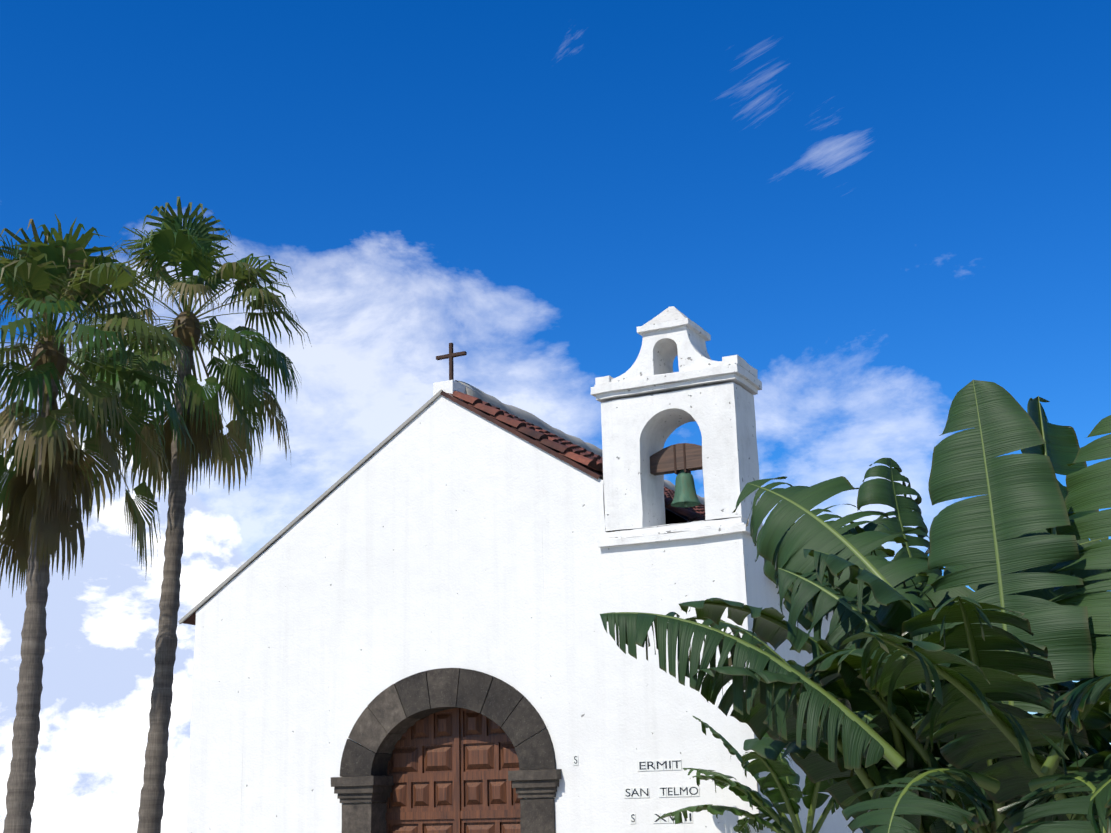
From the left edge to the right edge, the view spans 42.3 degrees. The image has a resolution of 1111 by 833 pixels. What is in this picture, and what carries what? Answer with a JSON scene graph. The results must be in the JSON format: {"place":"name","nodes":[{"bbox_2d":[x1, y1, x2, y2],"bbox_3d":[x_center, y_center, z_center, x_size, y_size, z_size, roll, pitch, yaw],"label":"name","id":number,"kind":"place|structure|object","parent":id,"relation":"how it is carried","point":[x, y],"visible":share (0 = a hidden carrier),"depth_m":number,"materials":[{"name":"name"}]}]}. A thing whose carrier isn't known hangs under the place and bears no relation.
{"place":"outdoors","nodes":[
{"label":"outdoors","id":0,"kind":"place"},
{"bbox_2d":[0,815,186,832],"bbox_3d":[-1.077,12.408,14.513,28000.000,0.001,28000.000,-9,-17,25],"label":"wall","id":1,"kind":"structure","parent":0,"point":[129,824],"depth_m":1387.67,"materials":[{"name":"white paint"}]},
{"bbox_2d":[0,0,1110,818],"label":"sky","id":2,"kind":"structure","parent":0,"point":[883,209],"materials":[{"name":"blue"}]},
{"bbox_2d":[600,380,1110,832],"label":"banana","id":3,"kind":"object","parent":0,"point":[1055,617],"depth_m":7.94,"materials":[{"name":"green plant"}]},
{"bbox_2d":[603,381,1110,832],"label":"banana midribs","id":4,"kind":"object","parent":3,"relation":"attached to","point":[895,758],"visible":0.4,"depth_m":7.79,"materials":[{"name":"green plant"}]},
{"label":"ground","id":5,"kind":"structure","parent":0,"visible":0},
{"bbox_2d":[0,214,194,832],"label":"palm","id":6,"kind":"object","parent":5,"relation":"on","point":[60,274],"depth_m":23.76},
{"bbox_2d":[61,196,311,832],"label":"palm","id":7,"kind":"object","parent":5,"relation":"on","point":[172,241],"depth_m":28.77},
{"bbox_2d":[186,380,862,832],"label":"chapel walls","id":8,"kind":"structure","parent":5,"relation":"on","point":[440,532],"depth_m":17.30,"materials":[{"name":"paint"}]},
{"bbox_2d":[178,380,704,623],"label":"roof edge trim","id":9,"kind":"structure","parent":8,"relation":"attached to","point":[526,416],"depth_m":18.70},
{"bbox_2d":[331,668,561,832],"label":"stone archway","id":10,"kind":"object","parent":8,"relation":"attached to","point":[389,716],"visible":0.9,"depth_m":17.01,"materials":[{"name":"grey stone"}]},
{"bbox_2d":[386,708,521,832],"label":"door leaves","id":11,"kind":"object","parent":10,"relation":"in","point":[448,769],"visible":0.52,"depth_m":17.03,"materials":[{"name":"brown wood"}]},
{"bbox_2d":[436,343,466,379],"bbox_3d":[-1.322,-0.664,18.227,0.430,0.560,0.090,-9,-17,25],"label":"roof cross","id":12,"kind":"object","parent":8,"relation":"on","point":[451,355],"visible":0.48,"depth_m":18.22,"materials":[{"name":"wood"}]},
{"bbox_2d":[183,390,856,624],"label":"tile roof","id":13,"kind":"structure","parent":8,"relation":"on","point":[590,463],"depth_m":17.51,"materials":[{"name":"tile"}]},
{"bbox_2d":[573,755,577,764],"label":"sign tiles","id":14,"kind":"object","parent":8,"relation":"attached to","point":[574,760],"visible":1,"depth_m":16.03,"materials":[{"name":"white tile"}]},
{"bbox_2d":[630,813,635,823],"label":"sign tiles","id":15,"kind":"object","parent":8,"relation":"attached to","point":[634,817],"visible":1,"depth_m":15.58,"materials":[{"name":"white tile"}]},
{"bbox_2d":[624,787,648,797],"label":"sign tiles","id":16,"kind":"object","parent":8,"relation":"attached to","point":[631,790],"visible":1,"depth_m":15.63,"materials":[{"name":"white tile"}]},
{"bbox_2d":[625,788,647,796],"bbox_3d":[0.885,4.086,15.627,0.270,0.082,0.001,-9,-17,25],"label":"sign text","id":17,"kind":"object","parent":16,"relation":"on","point":[636,792],"visible":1,"depth_m":15.63},
{"bbox_2d":[637,759,681,770],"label":"sign tiles","id":18,"kind":"object","parent":8,"relation":"attached to","point":[662,767],"visible":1,"depth_m":15.58,"materials":[{"name":"white tile"}]},
{"bbox_2d":[639,760,680,769],"bbox_3d":[1.135,3.776,15.578,0.490,0.080,0.001,-9,-17,25],"label":"sign text","id":19,"kind":"object","parent":18,"relation":"on","point":[648,765],"visible":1,"depth_m":15.59},
{"bbox_2d":[653,812,692,823],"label":"sign tiles","id":20,"kind":"object","parent":8,"relation":"attached to","point":[667,819],"visible":0.52,"depth_m":15.40,"materials":[{"name":"white tile"}]},
{"bbox_2d":[654,813,691,821],"bbox_3d":[1.253,4.291,15.385,0.430,0.081,0.001,-9,-17,25],"label":"sign text","id":21,"kind":"object","parent":20,"relation":"on","point":[673,818],"visible":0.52,"depth_m":15.38},
{"bbox_2d":[590,306,762,547],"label":"bell gable","id":22,"kind":"structure","parent":8,"relation":"attached to","point":[650,400],"depth_m":16.53,"materials":[{"name":"white paint"}]},
{"bbox_2d":[650,443,701,475],"bbox_3d":[1.466,0.476,16.669,0.750,0.310,0.140,-9,-17,25],"label":"bell yoke","id":23,"kind":"object","parent":22,"relation":"in","point":[662,462],"visible":0.69,"depth_m":16.63,"materials":[{"name":"brown wood"}]},
{"bbox_2d":[673,443,690,474],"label":"bell straps","id":24,"kind":"object","parent":23,"relation":"attached to","point":[685,469],"visible":0.36,"depth_m":16.59,"materials":[{"name":"brown metal"}]},
{"bbox_2d":[671,470,700,506],"bbox_3d":[1.493,0.809,16.570,0.344,0.475,0.344,-9,-17,25],"label":"bell","id":25,"kind":"object","parent":24,"relation":"hanging from","point":[685,494],"visible":0.98,"depth_m":16.48,"materials":[{"name":"paint"}]},
{"bbox_2d":[659,786,699,796],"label":"sign tiles","id":26,"kind":"object","parent":8,"relation":"attached to","point":[684,793],"visible":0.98,"depth_m":15.42,"materials":[{"name":"white tile"}]},
{"bbox_2d":[660,787,697,794],"bbox_3d":[1.324,4.019,15.418,0.440,0.082,0.001,-9,-17,25],"label":"sign text","id":27,"kind":"object","parent":26,"relation":"on","point":[686,788],"visible":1,"depth_m":15.41}
]}

